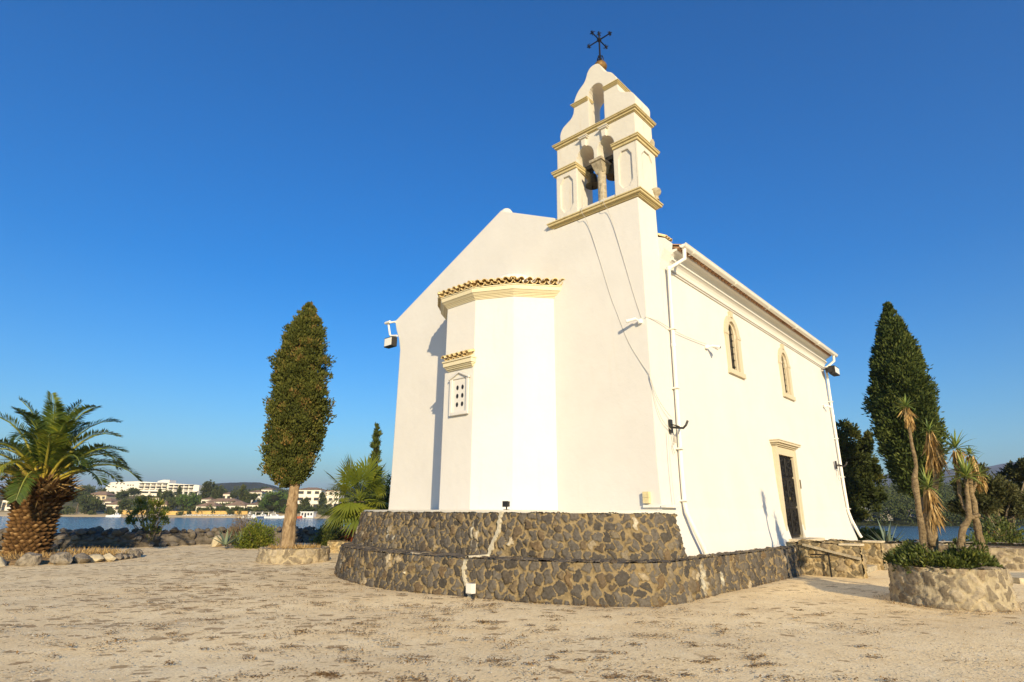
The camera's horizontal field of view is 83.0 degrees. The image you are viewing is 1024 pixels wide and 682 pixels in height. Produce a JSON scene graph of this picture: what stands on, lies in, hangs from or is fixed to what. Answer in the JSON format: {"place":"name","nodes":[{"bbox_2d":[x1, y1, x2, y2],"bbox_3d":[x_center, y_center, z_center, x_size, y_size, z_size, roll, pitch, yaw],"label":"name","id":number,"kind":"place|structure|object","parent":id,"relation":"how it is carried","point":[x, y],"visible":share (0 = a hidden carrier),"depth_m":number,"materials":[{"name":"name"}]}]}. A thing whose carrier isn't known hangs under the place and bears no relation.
{"place":"outdoors","nodes":[
{"label":"outdoors","id":0,"kind":"place"},
{"bbox_2d":[0,482,288,493],"bbox_3d":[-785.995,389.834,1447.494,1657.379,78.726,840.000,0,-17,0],"label":"wooded hill","id":1,"kind":"structure","parent":0,"point":[249,485],"depth_m":1359.84,"materials":[{"name":"plant"}]},
{"bbox_2d":[0,494,352,517],"bbox_3d":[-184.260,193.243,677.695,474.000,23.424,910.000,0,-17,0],"label":"shore","id":2,"kind":"structure","parent":0,"point":[99,513],"depth_m":259.62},
{"bbox_2d":[0,500,10,510],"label":"house","id":3,"kind":"structure","parent":2,"relation":"on","point":[5,507],"depth_m":278.27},
{"bbox_2d":[70,489,86,512],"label":"round tree","id":4,"kind":"object","parent":2,"relation":"on","point":[80,494],"visible":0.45,"depth_m":271.51,"materials":[{"name":"green plant"}]},
{"bbox_2d":[74,485,95,494],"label":"round tree","id":5,"kind":"object","parent":2,"relation":"on","point":[87,489],"visible":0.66,"depth_m":386.13,"materials":[{"name":"green plant"}]},
{"bbox_2d":[76,492,98,513],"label":"round tree","id":6,"kind":"object","parent":2,"relation":"on","point":[84,500],"visible":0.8,"depth_m":263.03,"materials":[{"name":"green plant"}]},
{"bbox_2d":[87,497,103,511],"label":"round tree","id":7,"kind":"object","parent":2,"relation":"on","point":[95,503],"visible":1,"depth_m":260.49,"materials":[{"name":"green plant"}]},
{"bbox_2d":[91,491,115,499],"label":"house","id":8,"kind":"structure","parent":2,"relation":"on","point":[102,495],"depth_m":334.72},
{"bbox_2d":[102,498,119,504],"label":"house","id":9,"kind":"structure","parent":2,"relation":"on","point":[109,500],"depth_m":304.04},
{"bbox_2d":[106,500,132,511],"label":"house","id":10,"kind":"structure","parent":2,"relation":"on","point":[113,505],"depth_m":273.82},
{"bbox_2d":[115,490,129,499],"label":"round tree","id":11,"kind":"object","parent":2,"relation":"on","point":[122,494],"visible":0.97,"depth_m":331.96,"materials":[{"name":"green plant"}]},
{"bbox_2d":[116,498,132,509],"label":"round tree","id":12,"kind":"object","parent":2,"relation":"on","point":[124,504],"visible":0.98,"depth_m":265.75,"materials":[{"name":"green plant"}]},
{"bbox_2d":[126,487,141,499],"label":"round tree","id":13,"kind":"object","parent":2,"relation":"on","point":[133,491],"visible":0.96,"depth_m":346.73,"materials":[{"name":"green plant"}]},
{"bbox_2d":[106,480,203,495],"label":"hotel","id":14,"kind":"structure","parent":2,"relation":"on","point":[150,488],"depth_m":387.46,"materials":[{"name":"paint"}]},
{"bbox_2d":[159,488,176,501],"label":"round tree","id":15,"kind":"object","parent":2,"relation":"on","point":[166,493],"visible":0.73,"depth_m":297.37,"materials":[{"name":"green plant"}]},
{"bbox_2d":[165,496,179,510],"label":"round tree","id":16,"kind":"object","parent":2,"relation":"on","point":[172,501],"visible":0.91,"depth_m":275.84,"materials":[{"name":"green plant"}]},
{"bbox_2d":[166,511,197,514],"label":"retaining wall","id":17,"kind":"structure","parent":2,"relation":"on","point":[185,512],"depth_m":262.43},
{"bbox_2d":[175,493,201,509],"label":"round tree","id":18,"kind":"object","parent":2,"relation":"on","point":[185,499],"visible":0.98,"depth_m":272.08,"materials":[{"name":"green plant"}]},
{"bbox_2d":[0,484,388,493],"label":"wood","id":19,"kind":"object","parent":2,"relation":"on","point":[283,490],"visible":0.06,"depth_m":477.41,"materials":[{"name":"green plant"}]},
{"bbox_2d":[199,481,209,499],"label":"cypress tree","id":20,"kind":"object","parent":2,"relation":"on","point":[203,492],"visible":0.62,"depth_m":323.53,"materials":[{"name":"green plant"}]},
{"bbox_2d":[59,491,357,515],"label":"scrub","id":21,"kind":"object","parent":2,"relation":"on","point":[253,510],"visible":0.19,"depth_m":263.44,"materials":[{"name":"green plant"}]},
{"bbox_2d":[196,502,222,510],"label":"house","id":22,"kind":"structure","parent":2,"relation":"on","point":[214,505],"depth_m":271.62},
{"bbox_2d":[206,479,212,496],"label":"cypress tree","id":23,"kind":"object","parent":2,"relation":"on","point":[210,489],"visible":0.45,"depth_m":326.94,"materials":[{"name":"green plant"}]},
{"bbox_2d":[210,485,218,498],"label":"cypress tree","id":24,"kind":"object","parent":2,"relation":"on","point":[214,492],"visible":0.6,"depth_m":318.30,"materials":[{"name":"green plant"}]},
{"bbox_2d":[217,485,223,497],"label":"cypress tree","id":25,"kind":"object","parent":2,"relation":"on","point":[221,492],"visible":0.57,"depth_m":337.94,"materials":[{"name":"green plant"}]},
{"bbox_2d":[198,511,247,514],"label":"retaining wall","id":26,"kind":"structure","parent":2,"relation":"on","point":[219,512],"depth_m":260.55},
{"bbox_2d":[206,498,243,503],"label":"house","id":27,"kind":"structure","parent":2,"relation":"on","point":[223,500],"depth_m":289.99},
{"bbox_2d":[225,501,248,508],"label":"house","id":28,"kind":"structure","parent":2,"relation":"on","point":[234,504],"depth_m":269.69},
{"bbox_2d":[237,484,246,499],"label":"cypress tree","id":29,"kind":"object","parent":2,"relation":"on","point":[242,491],"visible":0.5,"depth_m":306.99,"materials":[{"name":"green plant"}]},
{"bbox_2d":[241,490,250,503],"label":"cypress tree","id":30,"kind":"object","parent":2,"relation":"on","point":[247,496],"visible":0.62,"depth_m":300.66,"materials":[{"name":"green plant"}]},
{"bbox_2d":[245,502,258,508],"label":"house","id":31,"kind":"structure","parent":2,"relation":"on","point":[252,504],"depth_m":270.03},
{"bbox_2d":[250,492,258,502],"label":"round tree","id":32,"kind":"object","parent":2,"relation":"on","point":[254,496],"visible":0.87,"depth_m":312.65,"materials":[{"name":"plant"}]},
{"bbox_2d":[249,490,265,502],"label":"house","id":33,"kind":"structure","parent":2,"relation":"on","point":[260,492],"depth_m":323.99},
{"bbox_2d":[261,488,277,493],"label":"house","id":34,"kind":"structure","parent":2,"relation":"on","point":[269,489],"depth_m":334.16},
{"bbox_2d":[257,489,287,513],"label":"round tree","id":35,"kind":"object","parent":2,"relation":"on","point":[274,501],"visible":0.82,"depth_m":265.10,"materials":[{"name":"green plant"}]},
{"bbox_2d":[299,497,310,506],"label":"round tree","id":36,"kind":"object","parent":2,"relation":"on","point":[304,502],"visible":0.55,"depth_m":278.51,"materials":[{"name":"green plant"}]},
{"bbox_2d":[300,512,316,517],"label":"kiosk","id":37,"kind":"object","parent":2,"relation":"on","point":[308,514],"visible":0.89,"depth_m":245.06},
{"bbox_2d":[298,488,325,507],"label":"house","id":38,"kind":"structure","parent":2,"relation":"on","point":[312,494],"depth_m":289.92,"materials":[{"name":"paint"}]},
{"bbox_2d":[316,492,327,510],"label":"cypress tree","id":39,"kind":"object","parent":2,"relation":"on","point":[322,499],"visible":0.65,"depth_m":274.62,"materials":[{"name":"green plant"}]},
{"bbox_2d":[326,490,343,506],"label":"house","id":40,"kind":"structure","parent":2,"relation":"on","point":[328,497],"depth_m":297.25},
{"bbox_2d":[0,541,1023,681],"bbox_3d":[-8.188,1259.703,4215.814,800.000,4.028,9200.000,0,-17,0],"label":"ground","id":41,"kind":"structure","parent":0,"point":[133,570],"depth_m":7.90,"materials":[{"name":"sand"}]},
{"bbox_2d":[0,556,6,566],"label":"boulder","id":42,"kind":"object","parent":41,"relation":"on","point":[3,562],"visible":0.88,"depth_m":16.62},
{"bbox_2d":[14,552,41,565],"bbox_3d":[-14.026,6.403,16.820,0.605,0.518,0.665,0,-17,0],"label":"boulder","id":43,"kind":"object","parent":41,"relation":"on","point":[30,559],"visible":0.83,"depth_m":16.64,"materials":[{"name":"stone"}]},
{"bbox_2d":[49,552,72,564],"bbox_3d":[-13.387,6.489,17.218,0.590,0.420,0.473,-8,-18,25],"label":"boulder","id":44,"kind":"object","parent":41,"relation":"on","point":[62,558],"visible":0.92,"depth_m":17.07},
{"bbox_2d":[1,551,129,565],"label":"palm bed","id":45,"kind":"object","parent":41,"relation":"on","point":[13,561],"visible":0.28,"depth_m":17.93,"materials":[{"name":"stone"}]},
{"bbox_2d":[0,390,142,553],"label":"date palm","id":46,"kind":"object","parent":45,"relation":"on","point":[38,492],"visible":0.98,"depth_m":19.53,"materials":[{"name":"green plant"}]},
{"bbox_2d":[0,542,320,560],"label":"dry grass","id":47,"kind":"structure","parent":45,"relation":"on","point":[112,551],"depth_m":19.17,"materials":[{"name":"brown plant"}]},
{"bbox_2d":[72,553,90,563],"bbox_3d":[-13.201,6.696,17.748,0.626,0.370,0.431,-9,-19,28],"label":"boulder","id":48,"kind":"object","parent":41,"relation":"on","point":[79,558],"visible":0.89,"depth_m":17.63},
{"bbox_2d":[89,554,103,561],"bbox_3d":[-13.172,6.875,18.256,0.480,0.298,0.423,13,-21,-36],"label":"boulder","id":49,"kind":"object","parent":41,"relation":"on","point":[97,557],"visible":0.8,"depth_m":18.17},
{"bbox_2d":[103,553,116,560],"bbox_3d":[-12.968,6.991,18.625,0.376,0.314,0.352,0,-17,0],"label":"boulder","id":50,"kind":"object","parent":41,"relation":"on","point":[108,556],"visible":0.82,"depth_m":18.57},
{"bbox_2d":[131,550,140,557],"bbox_3d":[-13.139,7.451,20.200,0.281,0.299,0.282,0,-17,0],"label":"boulder","id":51,"kind":"object","parent":41,"relation":"on","point":[137,553],"visible":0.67,"depth_m":20.14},
{"bbox_2d":[125,496,170,542],"bbox_3d":[-16.853,8.271,26.617,2.198,2.306,1.066,0,-17,0],"label":"open shrub","id":52,"kind":"object","parent":41,"relation":"on","point":[153,519],"visible":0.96,"depth_m":26.72,"materials":[{"name":"green plant"}]},
{"bbox_2d":[0,526,349,549],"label":"rock wall","id":53,"kind":"structure","parent":41,"relation":"on","point":[97,536],"depth_m":26.11,"materials":[{"name":"stone"}]},
{"bbox_2d":[211,535,224,546],"bbox_3d":[-13.649,9.352,26.872,0.515,0.651,0.834,0,-17,0],"label":"boulder","id":54,"kind":"object","parent":41,"relation":"on","point":[214,543],"visible":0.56,"depth_m":26.58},
{"bbox_2d":[212,527,237,545],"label":"agave","id":55,"kind":"object","parent":41,"relation":"on","point":[226,541],"visible":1,"depth_m":25.10,"materials":[{"name":"green plant"}]},
{"bbox_2d":[222,514,258,546],"bbox_3d":[-12.371,8.880,26.881,1.977,1.741,1.637,0,-17,0],"label":"dry bush","id":56,"kind":"object","parent":41,"relation":"on","point":[238,527],"visible":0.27,"depth_m":26.75,"materials":[{"name":"brown plant"}]},
{"bbox_2d":[230,517,279,548],"bbox_3d":[-11.562,8.804,26.043,2.060,1.728,1.845,-7,-18,24],"label":"round bush","id":57,"kind":"object","parent":41,"relation":"on","point":[257,534],"visible":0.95,"depth_m":25.74,"materials":[{"name":"green plant"}]},
{"bbox_2d":[256,545,329,563],"bbox_3d":[-7.193,7.067,19.119,2.307,0.543,2.316,0,-17,0],"label":"stone planter","id":58,"kind":"object","parent":41,"relation":"on","point":[292,556],"visible":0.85,"depth_m":18.23,"materials":[{"name":"stone"}]},
{"bbox_2d":[255,301,336,549],"bbox_3d":[-7.569,2.700,20.197,2.553,8.830,2.490,0,-17,0],"label":"cypress tree","id":59,"kind":"object","parent":58,"relation":"in","point":[298,407],"visible":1,"depth_m":19.84,"materials":[{"name":"green plant"}]},
{"bbox_2d":[309,520,348,545],"bbox_3d":[-8.302,9.010,26.531,1.938,1.616,1.711,0,-17,0],"label":"dark bush","id":60,"kind":"object","parent":41,"relation":"on","point":[323,538],"visible":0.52,"depth_m":26.31,"materials":[{"name":"green plant"}]},
{"bbox_2d":[327,540,349,552],"bbox_3d":[-6.907,8.362,23.529,1.104,0.524,0.803,0,-17,0],"label":"block planter","id":61,"kind":"object","parent":41,"relation":"on","point":[334,545],"visible":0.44,"depth_m":23.20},
{"bbox_2d":[315,455,390,541],"bbox_3d":[-6.397,6.644,24.079,3.767,4.074,3.750,0,-17,0],"label":"fan palm","id":62,"kind":"object","parent":41,"relation":"on","point":[346,513],"visible":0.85,"depth_m":23.63,"materials":[{"name":"green plant"}]},
{"bbox_2d":[362,422,382,505],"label":"cypress tree","id":63,"kind":"object","parent":41,"relation":"on","point":[375,445],"visible":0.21,"depth_m":30.55,"materials":[{"name":"green plant"}]},
{"bbox_2d":[369,474,390,509],"bbox_3d":[-5.790,8.188,27.177,3.228,3.916,2.739,0,-17,0],"label":"dark hedge","id":64,"kind":"object","parent":41,"relation":"on","point":[387,497],"visible":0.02,"depth_m":27.20,"materials":[{"name":"green plant"}]},
{"bbox_2d":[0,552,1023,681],"bbox_3d":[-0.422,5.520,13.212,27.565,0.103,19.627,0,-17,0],"label":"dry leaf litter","id":65,"kind":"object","parent":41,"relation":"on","point":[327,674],"visible":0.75,"depth_m":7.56,"materials":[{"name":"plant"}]},
{"bbox_2d":[1,585,1023,681],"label":"pebbles","id":66,"kind":"object","parent":41,"relation":"on","point":[487,639],"visible":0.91,"depth_m":7.06,"materials":[{"name":"gravel"}]},
{"bbox_2d":[334,510,802,606],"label":"stone terrace","id":67,"kind":"structure","parent":41,"relation":"on","point":[378,548],"depth_m":11.49,"materials":[{"name":"stone"}]},
{"bbox_2d":[466,583,475,599],"bbox_3d":[-0.769,4.706,10.840,0.182,0.300,0.107,-14,-22,40],"label":"junction box","id":68,"kind":"object","parent":67,"relation":"attached to","point":[470,588],"visible":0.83,"depth_m":10.81,"materials":[{"name":"white plastic"}]},
{"bbox_2d":[502,501,509,509],"bbox_3d":[-0.119,3.493,12.277,0.150,0.185,0.100,-14,-22,40],"label":"ground floodlight","id":69,"kind":"object","parent":67,"relation":"on","point":[506,504],"visible":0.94,"depth_m":12.24,"materials":[{"name":"black plastic"}]},
{"bbox_2d":[388,30,862,563],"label":"church","id":70,"kind":"structure","parent":67,"relation":"on","point":[524,382],"depth_m":14.85,"materials":[{"name":"white paint"}]},
{"bbox_2d":[384,320,397,348],"bbox_3d":[-4.127,-0.244,19.632,0.590,0.968,0.269,-14,-22,40],"label":"wall floodlight","id":71,"kind":"object","parent":70,"relation":"attached to","point":[390,342],"depth_m":19.42,"materials":[{"name":"white plastic"}]},
{"bbox_2d":[448,371,469,415],"bbox_3d":[-1.352,1.335,14.893,0.740,1.150,0.130,-14,-22,40],"label":"apse window","id":72,"kind":"structure","parent":70,"relation":"in","point":[459,382],"depth_m":14.89,"materials":[{"name":"white paint"}]},
{"bbox_2d":[584,165,597,189],"bbox_3d":[2.196,-4.470,15.815,0.494,0.727,0.454,0,-17,0],"label":"bell","id":73,"kind":"object","parent":70,"relation":"hanging from","point":[592,183],"visible":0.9,"depth_m":15.72,"materials":[{"name":"brown metal"}]},
{"bbox_2d":[605,154,614,180],"bbox_3d":[2.693,-4.596,15.384,0.494,0.727,0.454,0,-17,0],"label":"bell","id":74,"kind":"object","parent":70,"relation":"hanging from","point":[610,174],"visible":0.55,"depth_m":15.33,"materials":[{"name":"brown metal"}]},
{"bbox_2d":[581,203,648,373],"bbox_3d":[2.456,-1.439,13.940,1.567,4.856,0.163,-11,-20,34],"label":"cable","id":75,"kind":"object","parent":70,"relation":"attached to","point":[609,292],"visible":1,"depth_m":13.96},
{"bbox_2d":[603,177,640,315],"bbox_3d":[2.658,-2.401,14.034,0.789,4.052,0.139,-9,-19,27],"label":"cable","id":76,"kind":"object","parent":70,"relation":"attached to","point":[618,242],"visible":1,"depth_m":14.17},
{"bbox_2d":[626,317,642,323],"bbox_3d":[2.785,-0.467,13.184,0.384,0.140,0.133,0,-17,0],"label":"security camera","id":77,"kind":"object","parent":70,"relation":"attached to","point":[639,321],"visible":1,"depth_m":13.15,"materials":[{"name":"white paint"}]},
{"bbox_2d":[642,492,650,502],"bbox_3d":[2.823,3.281,12.134,0.140,0.235,0.090,-14,-22,40],"label":"meter box","id":78,"kind":"object","parent":70,"relation":"attached to","point":[648,495],"visible":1,"depth_m":12.10,"materials":[{"name":"plastic"}]},
{"bbox_2d":[643,505,678,507],"bbox_3d":[3.139,3.481,12.176,0.520,0.050,0.600,-14,-22,40],"label":"cable trunking","id":79,"kind":"object","parent":70,"relation":"attached to","point":[660,506],"visible":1,"depth_m":11.98,"materials":[{"name":"white plastic"}]},
{"bbox_2d":[668,433,674,504],"bbox_3d":[3.410,2.701,12.405,0.025,1.551,0.083,4,-17,-11],"label":"cable","id":80,"kind":"object","parent":70,"relation":"attached to","point":[670,468],"visible":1,"depth_m":12.40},
{"bbox_2d":[668,419,688,453],"bbox_3d":[3.705,2.092,12.732,0.423,0.753,0.190,-14,-22,40],"label":"lamp bracket","id":81,"kind":"object","parent":70,"relation":"attached to","point":[672,426],"visible":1,"depth_m":12.82,"materials":[{"name":"black metal"}]},
{"bbox_2d":[704,344,720,349],"bbox_3d":[5.310,0.176,15.308,0.420,0.150,0.269,-6,-18,20],"label":"security camera","id":82,"kind":"object","parent":70,"relation":"attached to","point":[717,347],"visible":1,"depth_m":15.24,"materials":[{"name":"white paint"}]},
{"bbox_2d":[724,311,745,378],"bbox_3d":[6.407,0.084,16.884,0.220,1.940,1.140,-14,-22,40],"label":"window","id":83,"kind":"structure","parent":70,"relation":"in","point":[730,343],"depth_m":16.94,"materials":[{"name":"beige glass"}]},
{"bbox_2d":[778,344,795,400],"bbox_3d":[9.437,1.060,20.093,0.220,1.940,1.140,-14,-22,40],"label":"window","id":84,"kind":"structure","parent":70,"relation":"in","point":[786,382],"depth_m":20.15,"materials":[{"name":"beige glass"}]},
{"bbox_2d":[769,439,824,543],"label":"door","id":85,"kind":"structure","parent":70,"relation":"in","point":[785,465],"depth_m":17.89,"materials":[{"name":"metal"}]},
{"bbox_2d":[821,365,839,376],"bbox_3d":[13.180,1.217,23.795,0.962,0.320,0.410,11,-19,-31],"label":"wall floodlight","id":86,"kind":"object","parent":70,"relation":"attached to","point":[832,370],"depth_m":23.62,"materials":[{"name":"black plastic"}]},
{"bbox_2d":[835,461,847,480],"bbox_3d":[12.690,4.983,22.202,0.423,0.753,0.190,-14,-22,40],"label":"lamp bracket","id":87,"kind":"object","parent":70,"relation":"attached to","point":[836,465],"visible":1,"depth_m":22.28,"materials":[{"name":"black metal"}]},
{"bbox_2d":[810,553,831,576],"bbox_3d":[8.306,6.008,15.534,0.480,0.600,0.060,-13,-21,38],"label":"handrail post","id":88,"kind":"object","parent":41,"relation":"on","point":[828,560],"visible":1,"depth_m":15.44,"materials":[{"name":"black metal"}]},
{"bbox_2d":[786,539,887,578],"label":"entrance stairs","id":89,"kind":"structure","parent":41,"relation":"on","point":[855,559],"depth_m":15.71,"materials":[{"name":"stone"}]},
{"bbox_2d":[835,417,887,524],"bbox_3d":[23.025,9.228,38.868,4.285,8.233,3.056,0,-17,0],"label":"broadleaf tree","id":90,"kind":"object","parent":41,"relation":"on","point":[862,469],"visible":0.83,"depth_m":38.42,"materials":[{"name":"green plant"}]},
{"bbox_2d":[854,526,895,540],"bbox_3d":[22.081,12.245,35.965,3.150,1.589,2.673,-10,-19,31],"label":"bush","id":91,"kind":"object","parent":41,"relation":"on","point":[865,531],"visible":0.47,"depth_m":35.61,"materials":[{"name":"green plant"}]},
{"bbox_2d":[864,519,905,541],"bbox_3d":[16.000,8.281,24.748,2.161,1.353,2.272,-5,-17,17],"label":"agave","id":92,"kind":"object","parent":41,"relation":"on","point":[886,537],"visible":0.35,"depth_m":24.55,"materials":[{"name":"green plant"}]},
{"bbox_2d":[860,300,951,534],"bbox_3d":[22.582,4.295,33.107,4.167,14.136,3.978,0,-17,0],"label":"cypress tree","id":93,"kind":"object","parent":41,"relation":"on","point":[899,366],"visible":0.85,"depth_m":32.64,"materials":[{"name":"green plant"}]},
{"bbox_2d":[884,541,942,554],"bbox_3d":[14.298,7.715,21.198,2.670,0.695,2.670,0,-17,0],"label":"stone planter","id":94,"kind":"object","parent":41,"relation":"on","point":[889,545],"visible":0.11,"depth_m":20.52,"materials":[{"name":"stone"}]},
{"bbox_2d":[887,563,1020,611],"bbox_3d":[8.218,4.570,10.889,1.973,0.761,1.999,0,-17,0],"label":"stone planter","id":95,"kind":"object","parent":41,"relation":"on","point":[966,589],"visible":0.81,"depth_m":10.15,"materials":[{"name":"stone"}]},
{"bbox_2d":[895,395,926,551],"bbox_3d":[8.172,2.626,11.647,0.512,3.217,0.494,15,-22,-40],"label":"yucca tree","id":96,"kind":"object","parent":95,"relation":"in","point":[909,423],"visible":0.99,"depth_m":11.62,"materials":[{"name":"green plant"}]},
{"bbox_2d":[909,417,951,552],"bbox_3d":[8.452,2.882,11.650,0.883,2.762,1.017,-12,-21,36],"label":"yucca tree","id":97,"kind":"object","parent":95,"relation":"in","point":[935,463],"visible":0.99,"depth_m":11.60,"materials":[{"name":"brown plant"}]},
{"bbox_2d":[882,537,1004,573],"bbox_3d":[8.144,4.119,11.015,1.872,0.779,1.876,0,-17,0],"label":"trailing shrub","id":98,"kind":"object","parent":95,"relation":"in","point":[908,553],"visible":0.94,"depth_m":10.60,"materials":[{"name":"green plant"}]},
{"bbox_2d":[934,430,992,552],"bbox_3d":[8.807,2.877,11.201,1.068,2.483,1.031,5,-17,-16],"label":"yucca tree","id":99,"kind":"object","parent":95,"relation":"in","point":[959,462],"visible":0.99,"depth_m":11.21,"materials":[{"name":"green plant"}]},
{"bbox_2d":[963,446,990,551],"bbox_3d":[9.159,3.106,11.292,0.609,2.150,0.406,0,-17,0],"label":"yucca tree","id":100,"kind":"object","parent":95,"relation":"in","point":[977,526],"visible":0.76,"depth_m":11.33,"materials":[{"name":"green plant"}]},
{"bbox_2d":[927,541,1023,569],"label":"stone planter","id":101,"kind":"object","parent":41,"relation":"on","point":[1010,556],"visible":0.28,"depth_m":17.76,"materials":[{"name":"stone"}]},
{"bbox_2d":[952,531,1003,542],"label":"green bush","id":102,"kind":"object","parent":41,"relation":"on","point":[973,537],"visible":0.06,"depth_m":22.79,"materials":[{"name":"green plant"}]},
{"bbox_2d":[945,456,1023,531],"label":"pine tree","id":103,"kind":"object","parent":41,"relation":"on","point":[1004,496],"visible":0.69,"depth_m":29.45,"materials":[{"name":"green plant"}]},
{"bbox_2d":[968,512,1023,542],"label":"broad bush","id":104,"kind":"object","parent":41,"relation":"on","point":[1002,530],"visible":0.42,"depth_m":27.24,"materials":[{"name":"green plant"}]},
{"bbox_2d":[1010,573,1023,583],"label":"stone slab","id":105,"kind":"structure","parent":41,"relation":"on","point":[1018,578],"depth_m":14.00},
{"bbox_2d":[0,516,1023,540],"bbox_3d":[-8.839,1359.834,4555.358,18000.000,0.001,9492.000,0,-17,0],"label":"water","id":106,"kind":"structure","parent":0,"point":[908,532],"depth_m":123.01,"materials":[{"name":"liquid"}]},
{"bbox_2d":[264,511,283,517],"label":"motor boat","id":107,"kind":"object","parent":106,"relation":"on","point":[274,516],"visible":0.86,"depth_m":240.01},
{"bbox_2d":[0,0,1023,491],"label":"sky","id":108,"kind":"structure","parent":0,"point":[179,179],"materials":[{"name":"blue"}]},
{"bbox_2d":[855,491,1023,525],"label":"shore slope","id":109,"kind":"structure","parent":0,"point":[899,522],"depth_m":156.67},
{"bbox_2d":[872,508,892,519],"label":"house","id":110,"kind":"structure","parent":109,"relation":"on","point":[890,517],"depth_m":162.97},
{"bbox_2d":[857,478,1023,525],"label":"wood slope","id":111,"kind":"structure","parent":109,"relation":"on","point":[896,507],"depth_m":157.90,"materials":[{"name":"green plant"}]},
{"bbox_2d":[872,462,1022,489],"bbox_3d":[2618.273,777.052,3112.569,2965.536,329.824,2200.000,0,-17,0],"label":"distant hill","id":112,"kind":"structure","parent":0,"point":[996,467],"depth_m":2839.71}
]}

